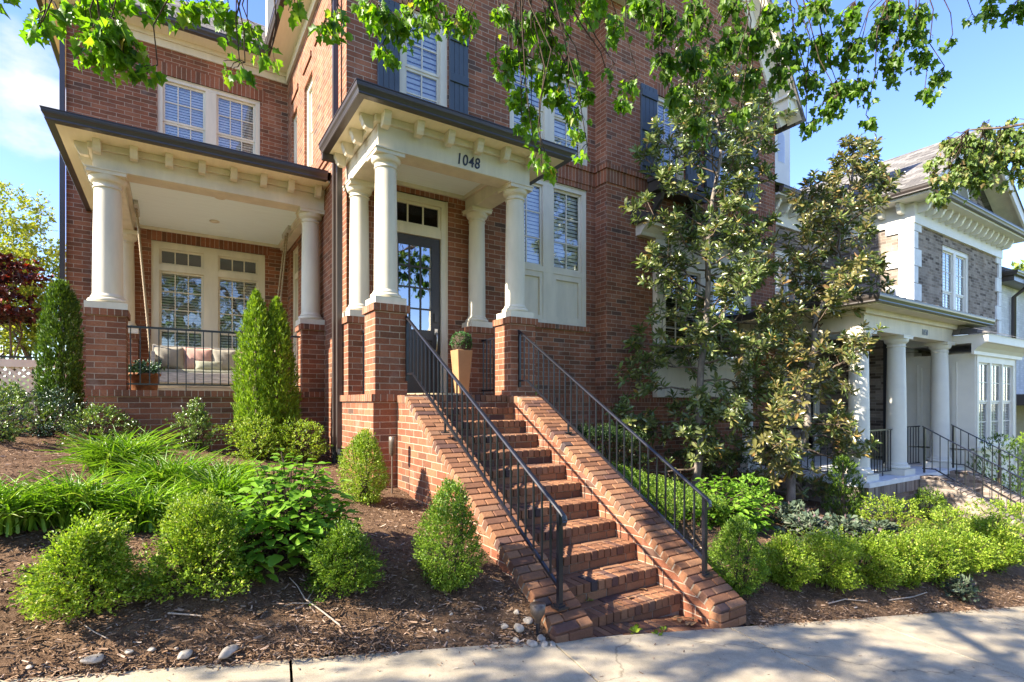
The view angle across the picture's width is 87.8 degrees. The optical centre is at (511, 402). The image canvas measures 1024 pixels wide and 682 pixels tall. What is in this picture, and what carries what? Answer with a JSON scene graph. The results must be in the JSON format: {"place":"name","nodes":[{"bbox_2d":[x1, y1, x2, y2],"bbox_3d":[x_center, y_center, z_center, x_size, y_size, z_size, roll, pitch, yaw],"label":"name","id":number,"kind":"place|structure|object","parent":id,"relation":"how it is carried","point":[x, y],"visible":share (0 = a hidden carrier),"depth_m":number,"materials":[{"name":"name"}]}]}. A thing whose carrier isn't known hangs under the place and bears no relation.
{"place":"outdoors","nodes":[
{"label":"outdoors","id":0,"kind":"place"},
{"bbox_2d":[0,377,1023,681],"bbox_3d":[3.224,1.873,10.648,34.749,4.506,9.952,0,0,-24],"label":"mulch bed","id":1,"kind":"object","parent":0,"point":[398,637],"visible":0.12,"depth_m":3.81,"materials":[{"name":"brown wood"}]},
{"bbox_2d":[0,253,54,386],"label":"japanese maple","id":2,"kind":"object","parent":1,"relation":"on","point":[20,315],"visible":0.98,"depth_m":11.91,"materials":[{"name":"red plant"}]},
{"bbox_2d":[0,381,54,442],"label":"holly bush","id":3,"kind":"object","parent":1,"relation":"on","point":[8,435],"visible":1,"depth_m":6.37,"materials":[{"name":"green plant"}]},
{"bbox_2d":[0,179,65,389],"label":"yellow tree","id":4,"kind":"object","parent":1,"relation":"on","point":[24,250],"visible":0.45,"depth_m":14.47,"materials":[{"name":"green plant"}]},
{"bbox_2d":[0,356,65,416],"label":"lattice fence","id":5,"kind":"object","parent":1,"relation":"on","point":[9,365],"visible":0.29,"depth_m":11.20,"materials":[{"name":"beige paint"}]},
{"bbox_2d":[0,385,87,436],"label":"holly bush","id":6,"kind":"object","parent":1,"relation":"on","point":[42,430],"visible":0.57,"depth_m":7.30,"materials":[{"name":"green plant"}]},
{"bbox_2d":[0,471,87,536],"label":"daylily","id":7,"kind":"object","parent":1,"relation":"on","point":[9,524],"visible":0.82,"depth_m":3.67,"materials":[{"name":"green plant"}]},
{"bbox_2d":[30,279,85,431],"bbox_3d":[-6.926,-0.705,8.165,0.690,2.407,0.675,0,0,-1],"label":"arborvitae","id":8,"kind":"object","parent":1,"relation":"on","point":[61,310],"visible":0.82,"depth_m":8.03,"materials":[{"name":"green plant"}]},
{"bbox_2d":[2,508,157,623],"bbox_3d":[-2.513,0.937,3.167,0.726,0.626,0.706,0,0,-33],"label":"boxwood","id":9,"kind":"object","parent":1,"relation":"on","point":[91,557],"visible":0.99,"depth_m":3.06,"materials":[{"name":"green plant"}]},
{"bbox_2d":[0,462,167,532],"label":"daylily","id":10,"kind":"object","parent":1,"relation":"on","point":[63,517],"visible":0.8,"depth_m":3.90,"materials":[{"name":"green plant"}]},
{"bbox_2d":[80,654,103,663],"bbox_3d":[-2.256,1.382,2.856,0.102,0.043,0.087,0,0,-33],"label":"rock","id":11,"kind":"object","parent":1,"relation":"on","point":[92,659],"visible":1,"depth_m":2.84,"materials":[{"name":"stone"}]},
{"bbox_2d":[42,403,145,444],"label":"holly bush","id":12,"kind":"object","parent":1,"relation":"on","point":[78,427],"visible":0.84,"depth_m":7.08,"materials":[{"name":"green plant"}]},
{"bbox_2d":[44,423,200,476],"bbox_3d":[-3.972,0.476,5.451,1.335,0.496,1.500,0,0,-33],"label":"daylily","id":13,"kind":"object","parent":1,"relation":"on","point":[95,450],"visible":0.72,"depth_m":5.27,"materials":[{"name":"green plant"}]},
{"bbox_2d":[68,474,216,532],"bbox_3d":[-2.894,0.781,4.185,0.970,0.404,0.950,0,0,22],"label":"daylily","id":14,"kind":"object","parent":1,"relation":"on","point":[144,508],"visible":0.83,"depth_m":4.01,"materials":[{"name":"green plant"}]},
{"bbox_2d":[95,443,231,494],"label":"daylily","id":15,"kind":"object","parent":1,"relation":"on","point":[163,470],"visible":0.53,"depth_m":4.73,"materials":[{"name":"green plant"}]},
{"bbox_2d":[177,649,192,659],"bbox_3d":[-1.866,1.437,3.036,0.078,0.049,0.077,0,0,-33],"label":"rock","id":16,"kind":"object","parent":1,"relation":"on","point":[184,654],"visible":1,"depth_m":3.01,"materials":[{"name":"stone"}]},
{"bbox_2d":[164,397,228,451],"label":"holly bush","id":17,"kind":"object","parent":1,"relation":"on","point":[201,420],"visible":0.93,"depth_m":7.45,"materials":[{"name":"green plant"}]},
{"bbox_2d":[130,479,263,602],"bbox_3d":[-2.061,0.882,3.543,0.794,0.755,0.796,0,0,-33],"label":"boxwood","id":18,"kind":"object","parent":1,"relation":"on","point":[192,536],"visible":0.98,"depth_m":3.42,"materials":[{"name":"green plant"}]},
{"bbox_2d":[150,460,279,516],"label":"daylily","id":19,"kind":"object","parent":1,"relation":"on","point":[223,485],"visible":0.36,"depth_m":4.59,"materials":[{"name":"green plant"}]},
{"bbox_2d":[169,453,265,478],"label":"daylily","id":20,"kind":"object","parent":1,"relation":"on","point":[244,463],"visible":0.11,"depth_m":5.24,"materials":[{"name":"green plant"}]},
{"bbox_2d":[218,644,239,658],"bbox_3d":[-1.656,1.460,3.117,0.070,0.059,0.140,0,0,5],"label":"rock","id":21,"kind":"object","parent":1,"relation":"on","point":[227,651],"visible":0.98,"depth_m":3.09,"materials":[{"name":"stone"}]},
{"bbox_2d":[215,412,287,459],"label":"holly bush","id":22,"kind":"object","parent":1,"relation":"on","point":[254,450],"visible":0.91,"depth_m":7.39,"materials":[{"name":"green plant"}]},
{"bbox_2d":[230,288,302,457],"bbox_3d":[-3.621,-0.429,7.902,1.018,2.548,0.751,0,0,-33],"label":"arborvitae","id":23,"kind":"object","parent":1,"relation":"on","point":[262,367],"visible":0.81,"depth_m":7.75,"materials":[{"name":"green plant"}]},
{"bbox_2d":[201,447,366,584],"bbox_3d":[-1.760,0.793,4.122,1.211,0.888,1.186,0,0,-33],"label":"hydrangea","id":24,"kind":"object","parent":1,"relation":"on","point":[287,533],"visible":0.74,"depth_m":3.86,"materials":[{"name":"green plant"}]},
{"bbox_2d":[255,416,333,462],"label":"holly bush","id":25,"kind":"object","parent":1,"relation":"on","point":[317,435],"visible":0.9,"depth_m":7.60,"materials":[{"name":"green plant"}]},
{"bbox_2d":[284,577,339,624],"bbox_3d":[-1.379,1.346,3.592,0.306,0.218,0.506,0,0,-33],"label":"stick","id":26,"kind":"object","parent":1,"relation":"on","point":[327,615],"visible":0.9,"depth_m":3.57,"materials":[{"name":"beige wood"}]},
{"bbox_2d":[299,512,388,604],"bbox_3d":[-1.205,1.091,3.841,0.660,0.612,0.708,0,0,-33],"label":"boxwood","id":27,"kind":"object","parent":1,"relation":"on","point":[352,541],"visible":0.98,"depth_m":3.73,"materials":[{"name":"green plant"}]},
{"bbox_2d":[336,427,390,504],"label":"boxwood","id":28,"kind":"object","parent":1,"relation":"on","point":[364,481],"visible":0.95,"depth_m":5.59,"materials":[{"name":"green plant"}]},
{"bbox_2d":[389,436,395,493],"bbox_3d":[-1.397,0.758,6.216,0.087,0.718,0.091,0,0,-33],"label":"spot light","id":29,"kind":"object","parent":1,"relation":"on","point":[392,444],"visible":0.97,"depth_m":6.20,"materials":[{"name":"grey metal"}]},
{"bbox_2d":[36,0,805,487],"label":"brick house","id":30,"kind":"structure","parent":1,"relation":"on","point":[426,202],"depth_m":9.18,"materials":[{"name":"red brick"}]},
{"bbox_2d":[128,359,164,389],"bbox_3d":[-5.596,-0.354,8.088,0.569,0.629,0.589,0,0,32],"label":"flower pot","id":31,"kind":"object","parent":30,"relation":"on","point":[135,373],"visible":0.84,"depth_m":7.98,"materials":[{"name":"ceramic"}]},
{"bbox_2d":[151,240,264,390],"bbox_3d":[-6.381,-1.695,11.243,2.045,2.990,0.580,0,0,-33],"label":"window","id":32,"kind":"structure","parent":30,"relation":"in","point":[193,287],"depth_m":11.02,"materials":[{"name":"beige glass"}]},
{"bbox_2d":[158,76,259,154],"bbox_3d":[-6.379,-5.625,11.244,1.841,1.750,0.580,0,0,-33],"label":"window","id":33,"kind":"structure","parent":30,"relation":"in","point":[186,109],"depth_m":11.06,"materials":[{"name":"white glass"}]},
{"bbox_2d":[134,199,290,388],"bbox_3d":[-5.545,-1.855,9.986,2.510,3.170,0.900,0,0,-33],"label":"porch swing","id":34,"kind":"object","parent":30,"relation":"hanging from","point":[190,376],"visible":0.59,"depth_m":9.46,"materials":[{"name":"white wood"}]},
{"bbox_2d":[160,368,234,373],"bbox_3d":[-5.561,-0.535,9.928,1.800,0.118,0.740,0,0,-33],"label":"seat cushion","id":35,"kind":"object","parent":34,"relation":"on","point":[198,371],"visible":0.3,"depth_m":9.47,"materials":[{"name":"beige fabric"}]},
{"bbox_2d":[153,345,184,368],"bbox_3d":[-6.297,-0.813,9.784,0.500,0.460,0.181,0,-14,-41],"label":"throw pillow","id":36,"kind":"object","parent":35,"relation":"on","point":[172,356],"visible":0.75,"depth_m":9.74,"materials":[{"name":"beige fabric"}]},
{"bbox_2d":[183,347,213,368],"bbox_3d":[-5.919,-0.813,10.050,0.520,0.460,0.171,0,-14,-29],"label":"throw pillow","id":37,"kind":"object","parent":35,"relation":"on","point":[198,356],"visible":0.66,"depth_m":9.98,"materials":[{"name":"pink fabric"}]},
{"bbox_2d":[195,361,221,369],"bbox_3d":[-5.647,-0.679,9.911,0.460,0.190,0.141,0,-20,-36],"label":"lumbar pillow","id":38,"kind":"object","parent":35,"relation":"on","point":[207,365],"visible":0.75,"depth_m":9.85,"materials":[{"name":"beige fabric"}]},
{"bbox_2d":[213,349,237,369],"bbox_3d":[-5.556,-0.808,10.280,0.480,0.450,0.181,0,-14,-39],"label":"throw pillow","id":39,"kind":"object","parent":35,"relation":"on","point":[224,356],"visible":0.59,"depth_m":10.22,"materials":[{"name":"beige fabric"}]},
{"bbox_2d":[127,325,300,390],"bbox_3d":[-4.509,-0.636,8.226,2.340,0.927,0.030,0,0,-33],"label":"porch railing","id":40,"kind":"object","parent":30,"relation":"on","point":[177,329],"visible":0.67,"depth_m":7.98,"materials":[{"name":"black metal"}]},
{"bbox_2d":[293,246,297,383],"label":"window","id":41,"kind":"structure","parent":30,"relation":"in","point":[295,253],"depth_m":11.40,"materials":[{"name":"beige paint"}]},
{"bbox_2d":[294,113,296,163],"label":"window","id":42,"kind":"structure","parent":30,"relation":"in","point":[295,119],"depth_m":11.37,"materials":[{"name":"beige paint"}]},
{"bbox_2d":[307,79,311,166],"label":"window","id":43,"kind":"structure","parent":30,"relation":"in","point":[309,90],"depth_m":10.27,"materials":[{"name":"beige paint"}]},
{"bbox_2d":[397,202,439,392],"bbox_3d":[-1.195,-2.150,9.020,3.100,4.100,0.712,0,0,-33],"label":"door","id":44,"kind":"structure","parent":30,"relation":"in","point":[418,257],"depth_m":8.57,"materials":[{"name":"grey paint"}]},
{"bbox_2d":[400,6,446,106],"bbox_3d":[-1.566,-5.325,8.742,0.824,1.750,0.580,0,0,-33],"label":"window","id":45,"kind":"structure","parent":30,"relation":"in","point":[423,75],"depth_m":8.68,"materials":[{"name":"white glass"}]},
{"bbox_2d":[449,331,472,394],"bbox_3d":[-0.777,-0.603,8.206,0.376,1.002,0.374,0,0,-33],"label":"topiary planter","id":46,"kind":"object","parent":30,"relation":"on","point":[461,342],"visible":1,"depth_m":8.11,"materials":[{"name":"beige ceramic"}]},
{"bbox_2d":[481,337,494,394],"bbox_3d":[-0.285,-0.557,8.357,0.030,0.915,0.750,0,0,-33],"label":"porch railing","id":47,"kind":"object","parent":30,"relation":"on","point":[486,340],"visible":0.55,"depth_m":8.48,"materials":[{"name":"black metal"}]},
{"bbox_2d":[510,50,586,165],"bbox_3d":[0.551,-5.390,10.095,1.800,1.660,0.580,0,0,-33],"label":"window","id":48,"kind":"structure","parent":30,"relation":"in","point":[555,129],"depth_m":10.08,"materials":[{"name":"white glass"}]},
{"bbox_2d":[524,179,585,326],"bbox_3d":[0.528,-2.775,10.080,1.795,2.650,0.580,0,0,-33],"label":"window","id":49,"kind":"structure","parent":30,"relation":"in","point":[554,217],"depth_m":10.05,"materials":[{"name":"beige paint"}]},
{"bbox_2d":[657,96,683,180],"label":"window","id":50,"kind":"structure","parent":30,"relation":"in","point":[668,129],"depth_m":11.28,"materials":[{"name":"glass"}]},
{"bbox_2d":[652,259,750,397],"bbox_3d":[4.079,-1.560,11.798,3.140,2.920,0.615,0,0,-33],"label":"window","id":51,"kind":"structure","parent":30,"relation":"in","point":[678,377],"depth_m":11.46,"materials":[{"name":"beige paint"}]},
{"bbox_2d":[719,124,742,198],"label":"window","id":52,"kind":"structure","parent":30,"relation":"in","point":[721,173],"depth_m":12.34,"materials":[{"name":"glass"}]},
{"bbox_2d":[411,473,488,595],"bbox_3d":[-0.498,1.020,4.173,0.582,0.924,0.619,0,0,-33],"label":"boxwood","id":53,"kind":"object","parent":1,"relation":"on","point":[448,578],"visible":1,"depth_m":4.11,"materials":[{"name":"green plant"}]},
{"bbox_2d":[530,601,545,640],"bbox_3d":[0.190,1.629,3.919,0.119,0.288,0.120,0,0,-33],"label":"path light","id":54,"kind":"object","parent":1,"relation":"on","point":[537,609],"visible":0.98,"depth_m":3.89,"materials":[{"name":"black metal"}]},
{"bbox_2d":[397,394,746,642],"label":"front steps","id":55,"kind":"structure","parent":1,"relation":"on","point":[585,485],"depth_m":5.37,"materials":[{"name":"brick"}]},
{"bbox_2d":[405,316,568,611],"bbox_3d":[-0.470,0.238,5.378,0.100,2.674,3.230,0,0,-33],"label":"stair railing","id":56,"kind":"object","parent":55,"relation":"on","point":[561,522],"visible":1,"depth_m":4.85,"materials":[{"name":"black metal"}]},
{"bbox_2d":[517,330,712,577],"bbox_3d":[0.965,0.285,6.289,0.100,2.669,3.240,0,0,-33],"label":"stair railing","id":57,"kind":"object","parent":55,"relation":"on","point":[703,555],"visible":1,"depth_m":5.86,"materials":[{"name":"black metal"}]},
{"bbox_2d":[576,421,649,487],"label":"hedge","id":58,"kind":"object","parent":1,"relation":"on","point":[606,433],"visible":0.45,"depth_m":9.35,"materials":[{"name":"green plant"}]},
{"bbox_2d":[607,459,735,534],"bbox_3d":[1.662,1.268,7.558,1.467,0.839,2.529,0,0,-37],"label":"hedge","id":59,"kind":"object","parent":1,"relation":"on","point":[670,494],"visible":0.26,"depth_m":6.96,"materials":[{"name":"green plant"}]},
{"bbox_2d":[604,47,798,489],"bbox_3d":[3.877,-2.415,9.815,4.024,8.275,2.598,0,0,-33],"label":"magnolia tree","id":60,"kind":"object","parent":1,"relation":"on","point":[745,280],"visible":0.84,"depth_m":9.67,"materials":[{"name":"green plant"}]},
{"bbox_2d":[659,447,757,492],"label":"hedge","id":61,"kind":"object","parent":1,"relation":"on","point":[676,453],"visible":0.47,"depth_m":10.29,"materials":[{"name":"green plant"}]},
{"bbox_2d":[679,472,774,534],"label":"hydrangea","id":62,"kind":"object","parent":1,"relation":"on","point":[739,508],"visible":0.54,"depth_m":7.12,"materials":[{"name":"green plant"}]},
{"bbox_2d":[707,513,771,596],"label":"boxwood","id":63,"kind":"object","parent":1,"relation":"on","point":[737,528],"visible":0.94,"depth_m":5.12,"materials":[{"name":"green plant"}]},
{"bbox_2d":[718,472,783,518],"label":"green shrub","id":64,"kind":"object","parent":1,"relation":"on","point":[752,478],"visible":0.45,"depth_m":7.92,"materials":[{"name":"green plant"}]},
{"bbox_2d":[750,528,823,591],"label":"boxwood","id":65,"kind":"object","parent":1,"relation":"on","point":[786,574],"visible":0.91,"depth_m":5.40,"materials":[{"name":"green plant"}]},
{"bbox_2d":[764,499,809,531],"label":"sage plant","id":66,"kind":"object","parent":1,"relation":"on","point":[792,507],"visible":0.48,"depth_m":7.80,"materials":[{"name":"green plant"}]},
{"bbox_2d":[769,508,845,546],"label":"sage plant","id":67,"kind":"object","parent":1,"relation":"on","point":[809,520],"visible":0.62,"depth_m":7.09,"materials":[{"name":"green plant"}]},
{"bbox_2d":[721,132,906,507],"bbox_3d":[5.605,-1.608,10.025,4.788,7.658,2.517,0,0,-33],"label":"magnolia tree","id":68,"kind":"object","parent":1,"relation":"on","point":[868,169],"visible":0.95,"depth_m":9.86,"materials":[{"name":"green plant"}]},
{"bbox_2d":[791,524,866,592],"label":"boxwood","id":69,"kind":"object","parent":1,"relation":"on","point":[828,578],"visible":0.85,"depth_m":5.68,"materials":[{"name":"green plant"}]},
{"bbox_2d":[821,454,866,517],"bbox_3d":[5.820,1.482,9.359,0.628,1.157,0.662,0,0,-3],"label":"arborvitae","id":70,"kind":"object","parent":1,"relation":"on","point":[844,489],"visible":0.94,"depth_m":9.29,"materials":[{"name":"green plant"}]},
{"bbox_2d":[819,509,876,543],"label":"sage plant","id":71,"kind":"object","parent":1,"relation":"on","point":[852,524],"visible":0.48,"depth_m":7.28,"materials":[{"name":"green plant"}]},
{"bbox_2d":[713,125,1023,514],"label":"grey brick house","id":72,"kind":"structure","parent":1,"relation":"on","point":[943,358],"depth_m":13.37,"materials":[{"name":"white paint"}]},
{"bbox_2d":[775,250,788,301],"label":"window","id":73,"kind":"structure","parent":72,"relation":"in","point":[778,253],"depth_m":14.23,"materials":[{"name":"white glass"}]},
{"bbox_2d":[752,426,842,473],"bbox_3d":[6.118,1.038,11.505,0.030,0.965,2.000,0,0,-33],"label":"porch railing","id":74,"kind":"object","parent":72,"relation":"on","point":[807,452],"visible":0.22,"depth_m":11.16,"materials":[{"name":"black metal"}]},
{"bbox_2d":[801,368,819,452],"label":"window","id":75,"kind":"structure","parent":72,"relation":"in","point":[815,408],"depth_m":15.09,"materials":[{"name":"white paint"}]},
{"bbox_2d":[870,429,891,475],"bbox_3d":[7.497,1.038,10.879,1.150,0.965,0.030,0,0,-33],"label":"porch railing","id":76,"kind":"object","parent":72,"relation":"on","point":[880,430],"visible":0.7,"depth_m":10.97,"materials":[{"name":"black metal"}]},
{"bbox_2d":[907,426,919,463],"bbox_3d":[8.989,1.038,12.212,1.700,0.965,0.030,0,0,-33],"label":"porch railing","id":77,"kind":"object","parent":72,"relation":"on","point":[913,444],"visible":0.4,"depth_m":12.48,"materials":[{"name":"black metal"}]},
{"bbox_2d":[917,362,956,443],"bbox_3d":[10.372,0.025,12.977,0.125,1.950,0.800,0,0,-33],"label":"window","id":78,"kind":"structure","parent":72,"relation":"in","point":[952,364],"depth_m":13.10,"materials":[{"name":"white paint"}]},
{"bbox_2d":[943,245,967,335],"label":"window","id":79,"kind":"structure","parent":72,"relation":"in","point":[955,263],"depth_m":15.56,"materials":[{"name":"white glass"}]},
{"bbox_2d":[954,181,969,199],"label":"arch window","id":80,"kind":"structure","parent":72,"relation":"in","point":[963,192],"depth_m":15.40,"materials":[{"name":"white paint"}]},
{"bbox_2d":[976,355,1015,446],"bbox_3d":[11.775,-0.025,13.331,2.700,2.150,0.615,0,0,-33],"label":"window","id":81,"kind":"structure","parent":72,"relation":"in","point":[985,404],"depth_m":13.29,"materials":[{"name":"white paint"}]},
{"bbox_2d":[830,525,916,593],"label":"boxwood","id":82,"kind":"object","parent":1,"relation":"on","point":[872,573],"visible":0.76,"depth_m":5.92,"materials":[{"name":"green plant"}]},
{"bbox_2d":[858,517,901,538],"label":"sage plant","id":83,"kind":"object","parent":1,"relation":"on","point":[886,525],"visible":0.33,"depth_m":7.57,"materials":[{"name":"green plant"}]},
{"bbox_2d":[857,492,931,531],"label":"green shrub","id":84,"kind":"object","parent":1,"relation":"on","point":[892,510],"visible":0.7,"depth_m":8.75,"materials":[{"name":"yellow plant"}]},
{"bbox_2d":[874,528,940,588],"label":"boxwood","id":85,"kind":"object","parent":1,"relation":"on","point":[916,551],"visible":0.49,"depth_m":6.16,"materials":[{"name":"green plant"}]},
{"bbox_2d":[906,485,952,521],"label":"boxwood","id":86,"kind":"object","parent":1,"relation":"on","point":[930,499],"visible":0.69,"depth_m":10.20,"materials":[{"name":"green plant"}]},
{"bbox_2d":[901,518,970,587],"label":"boxwood","id":87,"kind":"object","parent":1,"relation":"on","point":[946,545],"visible":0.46,"depth_m":6.49,"materials":[{"name":"green plant"}]},
{"bbox_2d":[911,502,989,543],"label":"green shrub","id":88,"kind":"object","parent":1,"relation":"on","point":[946,516],"visible":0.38,"depth_m":8.84,"materials":[{"name":"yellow plant"}]},
{"bbox_2d":[942,571,981,603],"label":"dark perennial","id":89,"kind":"object","parent":1,"relation":"on","point":[964,590],"visible":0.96,"depth_m":6.31,"materials":[{"name":"green plant"}]},
{"bbox_2d":[923,517,1007,576],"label":"boxwood","id":90,"kind":"object","parent":1,"relation":"on","point":[965,547],"visible":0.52,"depth_m":6.88,"materials":[{"name":"green plant"}]},
{"bbox_2d":[919,470,1023,537],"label":"front steps","id":91,"kind":"structure","parent":1,"relation":"on","point":[956,494],"depth_m":10.94,"materials":[{"name":"grey brick"}]},
{"bbox_2d":[922,426,1023,520],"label":"stair railing","id":92,"kind":"object","parent":91,"relation":"on","point":[924,468],"visible":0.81,"depth_m":10.63,"materials":[{"name":"black metal"}]},
{"bbox_2d":[951,424,1023,497],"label":"stair railing","id":93,"kind":"object","parent":91,"relation":"on","point":[953,463],"visible":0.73,"depth_m":11.57,"materials":[{"name":"black metal"}]},
{"bbox_2d":[922,116,1023,211],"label":"street maple","id":94,"kind":"object","parent":1,"relation":"on","point":[1002,150],"visible":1,"depth_m":8.92,"materials":[{"name":"green plant"}]},
{"bbox_2d":[941,512,1023,574],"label":"boxwood","id":95,"kind":"object","parent":1,"relation":"on","point":[998,531],"visible":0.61,"depth_m":7.39,"materials":[{"name":"green plant"}]},
{"bbox_2d":[961,494,1023,550],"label":"green shrub","id":96,"kind":"object","parent":1,"relation":"on","point":[1014,507],"visible":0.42,"depth_m":9.11,"materials":[{"name":"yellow plant"}]},
{"bbox_2d":[966,432,1023,495],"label":"arborvitae","id":97,"kind":"object","parent":1,"relation":"on","point":[994,437],"visible":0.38,"depth_m":11.85,"materials":[{"name":"green plant"}]},
{"bbox_2d":[990,431,1023,493],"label":"arborvitae","id":98,"kind":"object","parent":1,"relation":"on","point":[1021,441],"visible":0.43,"depth_m":12.18,"materials":[{"name":"green plant"}]},
{"bbox_2d":[1000,267,1023,495],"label":"white brick house","id":99,"kind":"structure","parent":1,"relation":"on","point":[1012,306],"depth_m":18.22,"materials":[{"name":"grey"}]},
{"bbox_2d":[1009,259,1023,270],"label":"distant tree","id":100,"kind":"object","parent":1,"relation":"on","point":[1015,265],"depth_m":39.90,"materials":[{"name":"green plant"}]},
{"bbox_2d":[0,606,1023,681],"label":"sidewalk","id":101,"kind":"structure","parent":0,"point":[871,649],"depth_m":3.93,"materials":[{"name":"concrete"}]},
{"bbox_2d":[0,0,1023,376],"label":"sky","id":102,"kind":"structure","parent":0,"point":[987,69],"materials":[{"name":"blue"}]},
{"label":"road","id":103,"kind":"structure","parent":0,"visible":0},
{"bbox_2d":[0,0,353,90],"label":"street maple","id":104,"kind":"object","parent":103,"relation":"on","point":[107,38],"visible":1,"depth_m":3.48,"materials":[{"name":"green plant"}]},
{"bbox_2d":[350,0,1023,186],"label":"street maple","id":105,"kind":"object","parent":103,"relation":"on","point":[374,18],"visible":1,"depth_m":5.01,"materials":[{"name":"green plant"}]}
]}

